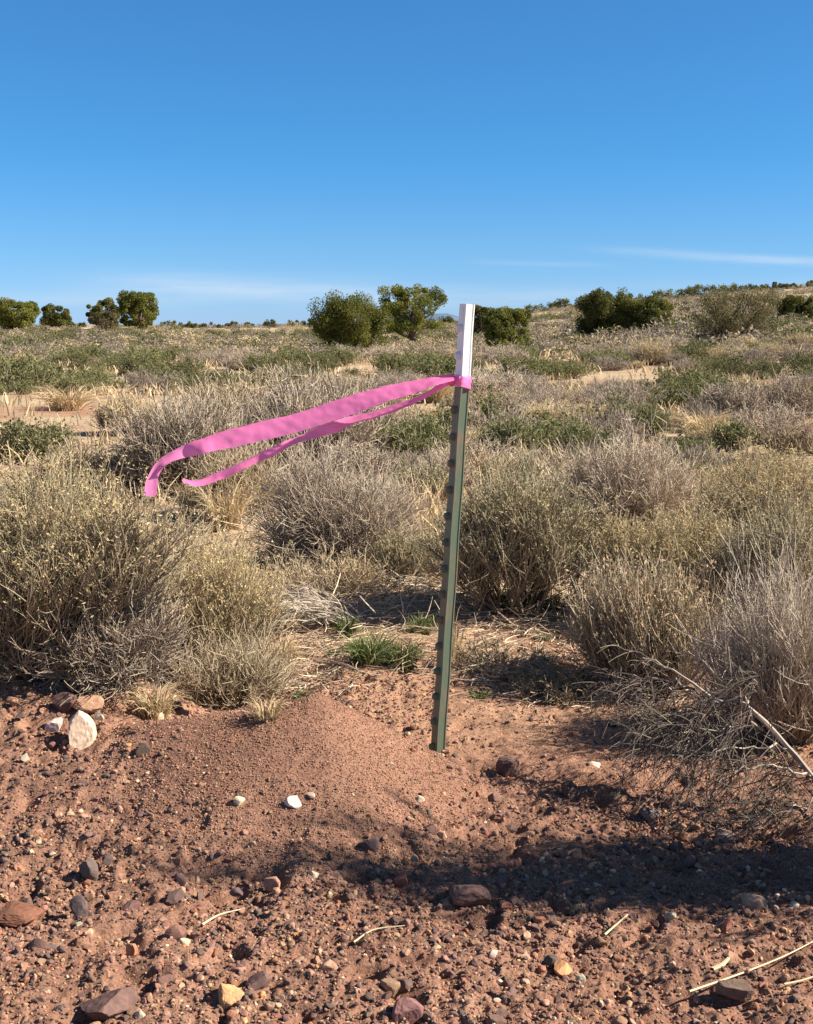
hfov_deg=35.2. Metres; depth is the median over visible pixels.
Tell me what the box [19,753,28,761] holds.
stone
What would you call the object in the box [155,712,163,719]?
stone
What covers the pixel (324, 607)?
dead branch
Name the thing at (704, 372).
sage shrub
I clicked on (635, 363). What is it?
rabbitbrush
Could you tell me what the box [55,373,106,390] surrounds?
sage shrub
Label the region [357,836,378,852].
stone
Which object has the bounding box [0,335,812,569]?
dry grass
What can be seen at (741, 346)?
dry shrub
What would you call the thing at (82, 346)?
sage shrub
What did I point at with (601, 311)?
juniper tree
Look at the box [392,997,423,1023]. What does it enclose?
stone
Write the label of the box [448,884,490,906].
stone
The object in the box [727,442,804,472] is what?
rabbitbrush
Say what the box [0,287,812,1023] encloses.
ground
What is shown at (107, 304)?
juniper tree
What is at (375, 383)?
dry shrub
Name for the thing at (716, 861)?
stone
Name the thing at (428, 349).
dry shrub
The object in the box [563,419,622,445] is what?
dry shrub
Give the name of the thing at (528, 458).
dry shrub
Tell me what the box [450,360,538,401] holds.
dry shrub
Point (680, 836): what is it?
stone
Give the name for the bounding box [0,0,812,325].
sky
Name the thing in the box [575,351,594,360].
sage shrub
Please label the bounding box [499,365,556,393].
dry shrub
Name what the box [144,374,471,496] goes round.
flagging tape
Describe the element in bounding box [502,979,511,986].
stone
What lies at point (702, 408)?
dry shrub
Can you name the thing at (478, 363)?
sage shrub
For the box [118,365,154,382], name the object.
dry shrub
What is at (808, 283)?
skyline shrub
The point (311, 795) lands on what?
stone
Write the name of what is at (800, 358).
sage shrub
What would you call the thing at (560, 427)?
sage shrub
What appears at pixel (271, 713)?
grass tuft
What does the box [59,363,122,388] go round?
sage shrub
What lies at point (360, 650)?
grass tuft
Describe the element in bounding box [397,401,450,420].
grass tuft
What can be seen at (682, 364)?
dry shrub
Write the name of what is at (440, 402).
dry shrub
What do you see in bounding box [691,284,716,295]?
skyline shrub
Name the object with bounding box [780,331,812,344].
rabbitbrush
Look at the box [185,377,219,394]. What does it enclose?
sage shrub
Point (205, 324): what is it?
skyline shrub
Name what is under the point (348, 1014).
stone
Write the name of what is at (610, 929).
straw stalk
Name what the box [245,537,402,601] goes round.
dry shrub
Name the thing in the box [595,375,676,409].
dry shrub
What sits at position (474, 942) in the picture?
stone
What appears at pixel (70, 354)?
sage shrub
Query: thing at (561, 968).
stone
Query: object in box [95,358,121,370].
sage shrub
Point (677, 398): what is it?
sage shrub
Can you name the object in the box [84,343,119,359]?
sage shrub
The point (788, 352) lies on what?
dry shrub
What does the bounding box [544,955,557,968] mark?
stone
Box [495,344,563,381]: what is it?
sage shrub
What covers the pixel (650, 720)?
dry shrub
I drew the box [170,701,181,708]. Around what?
stone
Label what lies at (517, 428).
sage shrub
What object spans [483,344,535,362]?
dry shrub
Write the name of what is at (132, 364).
sage shrub
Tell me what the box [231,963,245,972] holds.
stone
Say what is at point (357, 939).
straw stalk
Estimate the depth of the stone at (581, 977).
1.73 m
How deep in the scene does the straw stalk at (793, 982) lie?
1.71 m
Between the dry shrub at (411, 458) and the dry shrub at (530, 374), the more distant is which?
the dry shrub at (530, 374)
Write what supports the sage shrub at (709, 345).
on the ground at (512, 737)
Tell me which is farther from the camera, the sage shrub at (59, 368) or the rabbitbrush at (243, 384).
the sage shrub at (59, 368)
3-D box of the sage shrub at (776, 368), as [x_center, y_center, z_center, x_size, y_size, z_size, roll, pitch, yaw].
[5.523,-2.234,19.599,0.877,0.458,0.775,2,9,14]
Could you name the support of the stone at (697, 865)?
on the ground at (512, 737)
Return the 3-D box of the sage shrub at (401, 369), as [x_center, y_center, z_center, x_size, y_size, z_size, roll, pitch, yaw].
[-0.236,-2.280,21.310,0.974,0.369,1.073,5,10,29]
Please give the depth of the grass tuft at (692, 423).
10.14 m
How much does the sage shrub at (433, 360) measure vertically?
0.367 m
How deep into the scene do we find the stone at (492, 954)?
1.79 m
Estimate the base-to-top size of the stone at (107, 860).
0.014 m
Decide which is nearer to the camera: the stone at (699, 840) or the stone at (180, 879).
the stone at (180, 879)
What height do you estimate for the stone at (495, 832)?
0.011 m
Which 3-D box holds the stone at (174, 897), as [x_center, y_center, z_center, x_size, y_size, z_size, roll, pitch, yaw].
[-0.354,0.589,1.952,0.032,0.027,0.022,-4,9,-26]
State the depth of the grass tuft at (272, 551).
4.72 m
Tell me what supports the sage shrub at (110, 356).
on the ground at (512, 737)
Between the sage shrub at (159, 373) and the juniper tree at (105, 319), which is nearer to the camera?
the sage shrub at (159, 373)
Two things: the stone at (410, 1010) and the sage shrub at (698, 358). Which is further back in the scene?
the sage shrub at (698, 358)
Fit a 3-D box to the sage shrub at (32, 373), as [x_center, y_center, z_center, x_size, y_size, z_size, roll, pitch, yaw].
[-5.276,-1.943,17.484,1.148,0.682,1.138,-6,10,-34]
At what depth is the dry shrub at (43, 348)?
32.74 m
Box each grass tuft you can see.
[1,465,36,489]
[26,653,123,689]
[29,381,110,410]
[112,676,193,720]
[159,474,204,514]
[185,475,264,531]
[240,691,294,722]
[253,629,310,663]
[257,536,297,568]
[290,687,313,698]
[325,646,339,657]
[328,615,363,637]
[330,626,407,667]
[332,548,384,591]
[376,635,428,670]
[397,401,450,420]
[400,378,454,402]
[402,610,437,634]
[434,607,468,666]
[441,346,477,359]
[466,687,492,700]
[482,588,540,611]
[508,657,613,707]
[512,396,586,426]
[533,632,553,642]
[534,589,567,615]
[553,404,624,423]
[577,669,596,687]
[668,405,741,436]
[716,458,769,478]
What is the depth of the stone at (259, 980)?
1.70 m
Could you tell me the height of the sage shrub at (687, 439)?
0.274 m
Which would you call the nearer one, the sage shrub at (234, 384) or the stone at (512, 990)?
the stone at (512, 990)
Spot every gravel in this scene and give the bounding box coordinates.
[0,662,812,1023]
[45,691,521,909]
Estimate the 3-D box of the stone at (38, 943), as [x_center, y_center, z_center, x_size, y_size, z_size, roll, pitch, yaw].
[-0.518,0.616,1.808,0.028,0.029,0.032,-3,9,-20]
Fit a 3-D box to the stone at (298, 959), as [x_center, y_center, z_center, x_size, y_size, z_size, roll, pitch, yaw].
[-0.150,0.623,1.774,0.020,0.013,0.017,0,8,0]
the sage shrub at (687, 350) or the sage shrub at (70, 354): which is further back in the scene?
the sage shrub at (70, 354)
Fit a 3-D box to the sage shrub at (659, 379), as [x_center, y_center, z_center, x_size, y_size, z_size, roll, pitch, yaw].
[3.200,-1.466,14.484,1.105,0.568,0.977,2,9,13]
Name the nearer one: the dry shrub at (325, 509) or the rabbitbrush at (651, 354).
the dry shrub at (325, 509)
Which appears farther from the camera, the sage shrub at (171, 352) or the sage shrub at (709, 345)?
the sage shrub at (171, 352)
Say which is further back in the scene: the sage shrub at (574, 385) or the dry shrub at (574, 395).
the sage shrub at (574, 385)
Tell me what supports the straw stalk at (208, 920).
on the ground at (512, 737)
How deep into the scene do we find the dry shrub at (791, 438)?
8.94 m
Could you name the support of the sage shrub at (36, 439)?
on the ground at (512, 737)
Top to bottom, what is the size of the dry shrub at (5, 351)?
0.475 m
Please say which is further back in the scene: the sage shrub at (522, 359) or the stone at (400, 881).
the sage shrub at (522, 359)
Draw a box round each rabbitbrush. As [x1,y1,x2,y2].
[0,435,222,677]
[21,428,137,494]
[79,389,161,434]
[138,500,340,672]
[217,378,269,397]
[279,361,363,397]
[357,508,444,580]
[394,448,468,503]
[401,434,620,617]
[442,424,487,449]
[468,387,527,409]
[520,396,608,424]
[547,531,769,699]
[572,481,745,612]
[621,334,678,365]
[627,360,644,368]
[672,472,812,628]
[675,427,812,549]
[680,416,738,446]
[689,341,743,358]
[724,334,765,346]
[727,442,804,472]
[752,339,800,359]
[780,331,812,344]
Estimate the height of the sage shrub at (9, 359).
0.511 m
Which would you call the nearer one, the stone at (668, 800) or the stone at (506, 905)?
the stone at (506, 905)
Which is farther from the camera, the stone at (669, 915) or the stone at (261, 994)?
the stone at (669, 915)
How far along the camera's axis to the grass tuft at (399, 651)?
3.31 m
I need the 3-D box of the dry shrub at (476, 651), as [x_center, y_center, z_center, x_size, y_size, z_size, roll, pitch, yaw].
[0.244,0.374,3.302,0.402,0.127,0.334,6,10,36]
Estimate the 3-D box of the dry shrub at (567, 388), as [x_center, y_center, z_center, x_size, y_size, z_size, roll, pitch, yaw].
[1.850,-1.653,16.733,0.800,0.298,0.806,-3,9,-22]
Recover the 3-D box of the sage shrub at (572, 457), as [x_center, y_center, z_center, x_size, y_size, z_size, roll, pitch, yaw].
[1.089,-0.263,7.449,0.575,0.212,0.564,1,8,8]
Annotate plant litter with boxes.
[0,457,812,745]
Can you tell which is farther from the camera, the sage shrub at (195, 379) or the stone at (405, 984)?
the sage shrub at (195, 379)
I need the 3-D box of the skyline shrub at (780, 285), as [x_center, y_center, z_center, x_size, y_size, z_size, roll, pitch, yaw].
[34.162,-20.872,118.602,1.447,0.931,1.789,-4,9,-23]
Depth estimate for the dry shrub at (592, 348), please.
29.97 m
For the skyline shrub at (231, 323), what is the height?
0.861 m
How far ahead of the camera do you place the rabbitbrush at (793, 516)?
3.50 m
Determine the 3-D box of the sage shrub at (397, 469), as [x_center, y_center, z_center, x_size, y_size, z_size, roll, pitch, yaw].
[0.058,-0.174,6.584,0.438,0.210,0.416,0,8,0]
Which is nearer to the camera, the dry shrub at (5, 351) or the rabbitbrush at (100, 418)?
the rabbitbrush at (100, 418)
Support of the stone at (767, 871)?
on the ground at (512, 737)
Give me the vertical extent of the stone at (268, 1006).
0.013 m
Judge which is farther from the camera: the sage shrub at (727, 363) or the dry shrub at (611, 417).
the sage shrub at (727, 363)
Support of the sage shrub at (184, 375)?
on the ground at (512, 737)
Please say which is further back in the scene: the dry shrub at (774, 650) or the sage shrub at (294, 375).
the sage shrub at (294, 375)
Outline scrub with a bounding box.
[0,283,812,360]
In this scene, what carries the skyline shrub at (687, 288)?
on the ground at (512, 737)
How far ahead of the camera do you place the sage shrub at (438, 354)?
27.13 m
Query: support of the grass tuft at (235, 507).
on the ground at (512, 737)
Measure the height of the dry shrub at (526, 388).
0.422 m
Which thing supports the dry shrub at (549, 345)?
on the ground at (512, 737)
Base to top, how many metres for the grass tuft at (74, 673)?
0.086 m
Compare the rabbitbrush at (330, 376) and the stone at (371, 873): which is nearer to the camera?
the stone at (371, 873)
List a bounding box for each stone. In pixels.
[0,901,44,926]
[6,696,17,704]
[11,686,18,692]
[18,713,24,718]
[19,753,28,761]
[19,897,32,904]
[29,938,49,949]
[35,995,45,1001]
[45,717,62,731]
[45,887,51,893]
[49,943,57,949]
[51,692,76,712]
[67,683,77,691]
[68,710,96,748]
[69,895,88,916]
[72,695,103,712]
[79,859,98,880]
[79,987,136,1022]
[86,893,94,900]
[93,711,103,720]
[102,855,112,865]
[121,900,140,910]
[126,943,137,955]
[126,1006,140,1015]
[134,1009,145,1018]
[135,743,149,756]
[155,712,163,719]
[156,974,172,983]
[164,924,186,940]
[165,889,184,905]
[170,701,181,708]
[172,857,184,866]
[174,873,185,886]
[178,938,190,944]
[218,983,243,1008]
[229,887,242,896]
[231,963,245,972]
[234,796,245,805]
[245,971,270,989]
[258,991,265,997]
[263,876,279,891]
[264,1002,273,1010]
[284,795,301,808]
[284,920,296,926]
[291,956,304,963]
[307,792,314,798]
[309,871,318,878]
[320,959,337,971]
[323,1001,335,1008]
[344,1011,351,1020]
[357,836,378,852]
[366,869,375,878]
[380,978,399,996]
[389,916,398,924]
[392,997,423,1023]
[393,874,407,887]
[397,978,411,991]
[410,723,417,729]
[416,795,424,802]
[422,1012,432,1021]
[423,824,437,835]
[427,895,434,901]
[438,831,446,838]
[445,936,452,942]
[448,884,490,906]
[456,766,465,773]
[469,939,480,945]
[486,1014,503,1023]
[488,792,499,801]
[489,950,497,958]
[492,830,498,835]
[492,866,506,874]
[494,874,508,888]
[496,755,518,777]
[496,1009,508,1018]
[501,902,511,912]
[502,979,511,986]
[505,987,516,994]
[506,824,516,831]
[507,895,519,906]
[526,831,534,836]
[526,916,532,921]
[533,916,546,923]
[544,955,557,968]
[554,959,571,976]
[561,780,580,801]
[569,850,582,857]
[575,973,585,983]
[576,835,582,840]
[584,761,600,767]
[592,882,601,887]
[595,936,607,945]
[608,719,617,727]
[609,792,621,798]
[611,1015,627,1023]
[614,955,620,961]
[620,842,629,849]
[626,1008,632,1014]
[629,854,638,861]
[631,978,638,983]
[635,988,642,996]
[638,807,659,822]
[652,920,658,927]
[664,796,675,809]
[664,912,676,921]
[668,841,682,851]
[674,830,686,841]
[675,822,686,830]
[683,849,692,856]
[684,855,695,866]
[689,913,695,919]
[691,822,700,829]
[693,837,704,845]
[694,863,700,868]
[712,859,719,864]
[714,828,734,843]
[715,979,753,1001]
[720,918,734,931]
[740,893,768,911]
[763,868,771,874]
[801,891,812,898]
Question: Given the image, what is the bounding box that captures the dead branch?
[260,568,366,628]
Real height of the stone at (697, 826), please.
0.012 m
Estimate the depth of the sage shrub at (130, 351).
24.35 m
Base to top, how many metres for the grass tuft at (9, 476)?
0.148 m
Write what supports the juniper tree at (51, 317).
on the ground at (512, 737)
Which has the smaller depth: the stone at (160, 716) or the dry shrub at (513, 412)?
the stone at (160, 716)
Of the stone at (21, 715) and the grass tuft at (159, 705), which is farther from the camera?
the grass tuft at (159, 705)
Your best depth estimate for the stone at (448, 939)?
1.84 m
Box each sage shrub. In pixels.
[0,346,69,391]
[0,352,21,365]
[0,382,11,394]
[0,411,83,464]
[9,379,41,394]
[18,357,67,380]
[31,355,62,367]
[43,342,93,365]
[45,372,98,393]
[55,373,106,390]
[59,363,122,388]
[66,355,96,369]
[68,340,99,352]
[71,363,116,382]
[76,363,93,369]
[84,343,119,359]
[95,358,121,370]
[96,350,124,362]
[112,342,171,368]
[112,344,172,374]
[113,378,127,388]
[129,365,183,386]
[143,362,172,373]
[155,344,190,360]
[159,351,208,373]
[165,366,220,393]
[172,362,236,388]
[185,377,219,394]
[195,364,246,378]
[202,360,289,391]
[207,368,262,392]
[236,345,295,374]
[268,342,319,365]
[273,361,337,388]
[276,360,301,372]
[288,346,344,372]
[314,342,358,365]
[339,366,363,376]
[360,364,418,380]
[369,344,422,370]
[369,404,450,463]
[383,456,443,482]
[408,351,474,376]
[414,355,449,367]
[419,349,449,359]
[419,385,518,433]
[471,359,490,367]
[472,361,498,376]
[477,408,555,456]
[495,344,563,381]
[497,344,536,355]
[498,351,542,367]
[516,409,638,457]
[529,403,612,455]
[539,351,580,365]
[540,354,600,379]
[549,450,621,465]
[550,347,575,353]
[561,380,585,390]
[569,446,710,471]
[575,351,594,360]
[581,347,630,368]
[584,382,675,442]
[628,373,655,394]
[640,360,734,399]
[646,364,747,411]
[646,365,687,390]
[652,427,720,458]
[668,336,720,359]
[670,363,732,385]
[684,354,717,364]
[693,335,737,356]
[693,350,751,377]
[704,416,762,452]
[731,377,762,391]
[738,353,797,378]
[747,333,790,350]
[747,356,776,367]
[747,370,774,379]
[784,347,812,372]
[796,361,812,375]
[797,365,812,377]
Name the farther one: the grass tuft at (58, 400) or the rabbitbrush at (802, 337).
the rabbitbrush at (802, 337)
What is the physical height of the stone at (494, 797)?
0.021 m
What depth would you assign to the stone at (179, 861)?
2.06 m
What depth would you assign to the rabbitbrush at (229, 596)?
3.39 m
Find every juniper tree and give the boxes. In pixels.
[0,297,41,329]
[39,303,71,327]
[85,297,120,326]
[87,310,118,329]
[116,289,158,329]
[306,289,394,349]
[375,283,447,339]
[473,304,495,333]
[481,306,533,346]
[574,287,629,335]
[612,294,674,330]
[687,283,782,337]
[772,294,812,319]
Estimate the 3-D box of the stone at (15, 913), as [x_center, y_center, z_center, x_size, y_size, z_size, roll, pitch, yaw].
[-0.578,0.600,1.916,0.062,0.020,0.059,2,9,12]
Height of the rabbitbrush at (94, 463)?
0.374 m
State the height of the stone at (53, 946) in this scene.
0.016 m
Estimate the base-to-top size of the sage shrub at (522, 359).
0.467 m
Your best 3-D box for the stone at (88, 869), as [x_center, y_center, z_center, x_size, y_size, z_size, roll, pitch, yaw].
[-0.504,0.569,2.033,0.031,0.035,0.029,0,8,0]
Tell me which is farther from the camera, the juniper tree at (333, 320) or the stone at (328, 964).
the juniper tree at (333, 320)
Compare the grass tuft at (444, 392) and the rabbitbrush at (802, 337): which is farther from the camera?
the rabbitbrush at (802, 337)
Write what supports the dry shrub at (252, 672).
on the ground at (512, 737)
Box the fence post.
[429,304,474,754]
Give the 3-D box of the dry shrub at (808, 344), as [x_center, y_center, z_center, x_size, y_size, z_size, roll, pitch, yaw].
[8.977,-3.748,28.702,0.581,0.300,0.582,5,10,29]
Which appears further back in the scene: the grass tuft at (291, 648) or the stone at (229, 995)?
the grass tuft at (291, 648)
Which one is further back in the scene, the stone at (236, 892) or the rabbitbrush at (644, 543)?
the rabbitbrush at (644, 543)
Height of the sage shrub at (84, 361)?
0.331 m
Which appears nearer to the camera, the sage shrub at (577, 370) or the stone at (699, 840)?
the stone at (699, 840)
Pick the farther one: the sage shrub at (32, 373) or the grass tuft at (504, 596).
the sage shrub at (32, 373)
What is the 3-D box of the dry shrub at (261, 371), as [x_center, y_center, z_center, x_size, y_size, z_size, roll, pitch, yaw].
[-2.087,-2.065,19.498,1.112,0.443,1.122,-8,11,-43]
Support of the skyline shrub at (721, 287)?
on the ground at (512, 737)
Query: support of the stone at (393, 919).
on the ground at (512, 737)
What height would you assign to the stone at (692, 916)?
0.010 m
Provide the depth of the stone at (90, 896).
1.96 m
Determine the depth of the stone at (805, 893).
1.96 m
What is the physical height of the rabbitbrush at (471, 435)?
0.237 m
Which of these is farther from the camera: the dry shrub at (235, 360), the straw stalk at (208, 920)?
the dry shrub at (235, 360)
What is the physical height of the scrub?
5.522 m
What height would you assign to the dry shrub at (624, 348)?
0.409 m
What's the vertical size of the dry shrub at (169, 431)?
0.687 m
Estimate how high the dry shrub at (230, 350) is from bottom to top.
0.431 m
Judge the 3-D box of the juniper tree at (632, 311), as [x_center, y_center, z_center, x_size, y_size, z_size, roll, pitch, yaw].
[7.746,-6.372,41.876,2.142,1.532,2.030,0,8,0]
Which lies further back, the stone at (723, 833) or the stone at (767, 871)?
the stone at (723, 833)
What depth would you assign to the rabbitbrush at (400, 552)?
4.38 m
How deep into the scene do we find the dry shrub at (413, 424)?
9.43 m
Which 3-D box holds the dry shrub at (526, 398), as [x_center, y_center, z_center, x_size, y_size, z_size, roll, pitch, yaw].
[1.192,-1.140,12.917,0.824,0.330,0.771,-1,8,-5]
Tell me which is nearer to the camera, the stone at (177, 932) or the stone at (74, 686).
the stone at (177, 932)
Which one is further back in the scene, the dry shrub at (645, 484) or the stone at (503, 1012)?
the dry shrub at (645, 484)
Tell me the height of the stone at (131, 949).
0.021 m
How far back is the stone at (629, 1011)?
1.65 m
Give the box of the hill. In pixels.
[425,313,458,321]
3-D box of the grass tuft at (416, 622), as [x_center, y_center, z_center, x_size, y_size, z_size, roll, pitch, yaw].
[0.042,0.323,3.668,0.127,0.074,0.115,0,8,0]
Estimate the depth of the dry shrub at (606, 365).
23.16 m
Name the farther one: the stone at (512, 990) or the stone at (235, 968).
the stone at (235, 968)
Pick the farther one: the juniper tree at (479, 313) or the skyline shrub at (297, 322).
the skyline shrub at (297, 322)
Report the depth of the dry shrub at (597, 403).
11.28 m
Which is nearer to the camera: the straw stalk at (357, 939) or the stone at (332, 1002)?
the stone at (332, 1002)
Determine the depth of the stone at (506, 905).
1.93 m
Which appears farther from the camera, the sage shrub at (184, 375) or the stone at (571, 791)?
the sage shrub at (184, 375)
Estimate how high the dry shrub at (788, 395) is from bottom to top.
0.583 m
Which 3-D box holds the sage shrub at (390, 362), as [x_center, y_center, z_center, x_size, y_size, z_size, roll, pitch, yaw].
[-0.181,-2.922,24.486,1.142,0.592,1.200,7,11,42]
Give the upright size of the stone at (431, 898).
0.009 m
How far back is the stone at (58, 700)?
2.54 m
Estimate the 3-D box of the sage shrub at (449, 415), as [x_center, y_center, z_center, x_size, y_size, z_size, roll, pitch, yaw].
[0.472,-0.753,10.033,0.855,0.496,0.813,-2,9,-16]
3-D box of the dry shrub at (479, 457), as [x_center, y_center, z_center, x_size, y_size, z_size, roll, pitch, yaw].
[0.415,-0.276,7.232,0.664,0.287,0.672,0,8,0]
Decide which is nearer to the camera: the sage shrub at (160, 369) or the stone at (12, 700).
the stone at (12, 700)
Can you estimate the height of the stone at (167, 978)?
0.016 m
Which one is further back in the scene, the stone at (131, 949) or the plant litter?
the plant litter
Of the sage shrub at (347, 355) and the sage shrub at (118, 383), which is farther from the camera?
the sage shrub at (347, 355)
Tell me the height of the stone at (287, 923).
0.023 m
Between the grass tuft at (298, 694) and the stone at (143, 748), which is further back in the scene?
the grass tuft at (298, 694)
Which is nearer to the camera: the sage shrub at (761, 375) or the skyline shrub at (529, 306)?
the sage shrub at (761, 375)
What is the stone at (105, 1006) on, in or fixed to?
on the ground at (512, 737)
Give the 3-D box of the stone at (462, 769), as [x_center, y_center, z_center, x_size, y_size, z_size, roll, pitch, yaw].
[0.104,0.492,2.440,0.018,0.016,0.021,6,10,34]
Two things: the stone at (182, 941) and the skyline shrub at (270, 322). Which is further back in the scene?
the skyline shrub at (270, 322)
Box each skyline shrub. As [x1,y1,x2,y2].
[72,322,86,326]
[160,320,185,327]
[186,321,196,327]
[199,322,227,327]
[225,320,238,327]
[262,319,276,327]
[287,319,305,326]
[439,315,455,323]
[524,304,538,310]
[538,301,558,308]
[555,298,571,307]
[628,293,642,299]
[650,290,671,296]
[658,287,692,297]
[677,284,706,297]
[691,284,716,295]
[710,284,733,292]
[723,282,741,292]
[740,283,760,289]
[759,284,771,290]
[771,282,785,288]
[784,283,801,288]
[805,280,812,286]
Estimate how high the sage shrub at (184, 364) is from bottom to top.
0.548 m
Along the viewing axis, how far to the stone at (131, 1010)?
1.64 m
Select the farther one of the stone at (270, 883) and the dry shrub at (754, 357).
the dry shrub at (754, 357)
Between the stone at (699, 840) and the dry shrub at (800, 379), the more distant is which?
the dry shrub at (800, 379)
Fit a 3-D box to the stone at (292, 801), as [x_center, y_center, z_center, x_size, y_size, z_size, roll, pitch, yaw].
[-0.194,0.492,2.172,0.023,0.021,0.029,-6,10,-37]
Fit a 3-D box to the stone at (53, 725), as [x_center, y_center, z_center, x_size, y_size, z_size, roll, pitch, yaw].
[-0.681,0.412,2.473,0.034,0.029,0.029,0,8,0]
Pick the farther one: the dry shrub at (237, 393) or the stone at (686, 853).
the dry shrub at (237, 393)
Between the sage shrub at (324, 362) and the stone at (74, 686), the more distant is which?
the sage shrub at (324, 362)
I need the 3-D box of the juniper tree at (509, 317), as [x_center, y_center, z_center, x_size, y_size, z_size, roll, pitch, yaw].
[2.909,-5.396,37.954,1.269,1.430,1.669,7,11,41]
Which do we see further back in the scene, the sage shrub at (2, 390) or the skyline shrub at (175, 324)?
the skyline shrub at (175, 324)
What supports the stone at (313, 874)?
on the ground at (512, 737)
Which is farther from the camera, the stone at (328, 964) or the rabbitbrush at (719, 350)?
the rabbitbrush at (719, 350)
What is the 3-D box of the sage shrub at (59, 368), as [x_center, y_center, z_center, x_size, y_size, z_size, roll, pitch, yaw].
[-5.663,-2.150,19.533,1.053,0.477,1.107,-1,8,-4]
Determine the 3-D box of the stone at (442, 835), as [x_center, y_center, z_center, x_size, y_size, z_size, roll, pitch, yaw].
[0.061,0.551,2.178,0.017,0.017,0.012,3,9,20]
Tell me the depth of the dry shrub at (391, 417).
9.84 m
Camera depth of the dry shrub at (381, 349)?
29.43 m
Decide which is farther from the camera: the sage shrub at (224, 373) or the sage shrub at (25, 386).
the sage shrub at (224, 373)
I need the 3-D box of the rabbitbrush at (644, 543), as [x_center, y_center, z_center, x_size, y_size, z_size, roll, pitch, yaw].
[0.787,0.132,3.807,0.631,0.441,0.612,0,8,0]
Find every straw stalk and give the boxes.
[201,909,240,924]
[353,925,404,942]
[604,914,627,935]
[689,941,812,992]
[711,957,729,969]
[783,976,812,985]
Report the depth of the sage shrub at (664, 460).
7.12 m
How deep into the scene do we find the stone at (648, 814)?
2.27 m
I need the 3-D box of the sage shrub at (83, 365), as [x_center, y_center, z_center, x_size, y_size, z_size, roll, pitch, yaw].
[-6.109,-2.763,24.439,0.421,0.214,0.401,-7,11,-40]
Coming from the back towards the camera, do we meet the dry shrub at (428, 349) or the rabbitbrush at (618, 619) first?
the dry shrub at (428, 349)
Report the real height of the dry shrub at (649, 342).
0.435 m
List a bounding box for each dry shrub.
[0,344,8,357]
[0,618,86,682]
[6,536,207,705]
[32,345,69,361]
[35,342,64,355]
[91,365,288,497]
[99,339,131,350]
[105,347,136,358]
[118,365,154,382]
[121,366,185,395]
[159,359,301,426]
[162,608,305,710]
[174,351,204,364]
[189,424,291,518]
[195,346,236,366]
[213,344,240,356]
[217,345,271,369]
[220,354,399,477]
[226,412,442,570]
[242,362,299,379]
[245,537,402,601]
[298,371,362,401]
[312,436,401,478]
[341,370,403,391]
[347,463,434,539]
[359,343,406,359]
[362,400,439,435]
[373,368,426,381]
[377,441,438,476]
[381,370,416,383]
[389,369,426,383]
[391,415,448,433]
[399,446,481,486]
[413,342,449,358]
[413,430,528,464]
[430,439,527,483]
[433,363,521,382]
[434,627,567,691]
[436,393,543,437]
[436,394,453,405]
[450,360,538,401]
[471,355,485,360]
[472,342,519,358]
[482,384,559,410]
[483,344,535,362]
[493,442,559,473]
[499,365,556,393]
[501,373,568,404]
[509,398,561,411]
[525,400,723,543]
[533,339,570,356]
[538,376,579,389]
[538,380,606,405]
[541,397,650,444]
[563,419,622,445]
[570,343,605,353]
[571,345,611,357]
[572,612,812,868]
[575,381,662,415]
[584,368,652,394]
[586,350,631,370]
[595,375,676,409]
[607,338,631,348]
[611,342,639,356]
[626,337,667,347]
[632,433,740,479]
[651,330,694,347]
[655,348,695,365]
[659,409,676,424]
[667,517,812,762]
[669,357,701,371]
[673,397,749,431]
[676,373,777,417]
[711,341,761,356]
[721,340,743,347]
[723,343,780,365]
[724,401,776,428]
[726,396,812,442]
[749,365,812,422]
[753,367,812,391]
[757,422,812,455]
[770,342,812,362]
[796,338,812,349]
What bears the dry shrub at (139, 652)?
on the ground at (512, 737)
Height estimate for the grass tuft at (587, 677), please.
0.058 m
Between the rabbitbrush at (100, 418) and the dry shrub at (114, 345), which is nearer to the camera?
the rabbitbrush at (100, 418)
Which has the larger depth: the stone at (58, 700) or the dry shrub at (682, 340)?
the dry shrub at (682, 340)
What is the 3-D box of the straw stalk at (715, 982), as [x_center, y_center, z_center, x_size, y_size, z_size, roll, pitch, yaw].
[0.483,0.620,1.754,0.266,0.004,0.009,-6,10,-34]
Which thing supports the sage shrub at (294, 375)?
on the ground at (512, 737)
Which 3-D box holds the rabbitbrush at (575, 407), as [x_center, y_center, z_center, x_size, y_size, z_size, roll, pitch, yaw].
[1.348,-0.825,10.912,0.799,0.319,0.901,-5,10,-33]
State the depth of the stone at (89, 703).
2.54 m
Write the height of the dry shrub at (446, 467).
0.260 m
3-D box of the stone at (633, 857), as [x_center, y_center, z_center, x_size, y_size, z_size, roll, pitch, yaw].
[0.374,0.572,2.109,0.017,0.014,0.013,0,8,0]
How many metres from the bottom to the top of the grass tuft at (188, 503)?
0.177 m
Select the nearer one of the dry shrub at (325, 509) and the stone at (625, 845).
the stone at (625, 845)
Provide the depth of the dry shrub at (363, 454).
7.06 m
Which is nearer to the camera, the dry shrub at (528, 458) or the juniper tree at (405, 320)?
the dry shrub at (528, 458)
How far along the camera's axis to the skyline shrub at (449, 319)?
123.28 m
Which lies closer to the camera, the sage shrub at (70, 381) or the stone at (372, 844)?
the stone at (372, 844)
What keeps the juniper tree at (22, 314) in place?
on the ground at (512, 737)
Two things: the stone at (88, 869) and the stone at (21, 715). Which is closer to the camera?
the stone at (88, 869)
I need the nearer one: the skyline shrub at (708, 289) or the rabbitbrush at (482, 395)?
the rabbitbrush at (482, 395)
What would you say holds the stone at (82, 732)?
on the ground at (512, 737)
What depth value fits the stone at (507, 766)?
2.52 m
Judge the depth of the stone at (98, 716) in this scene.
2.52 m

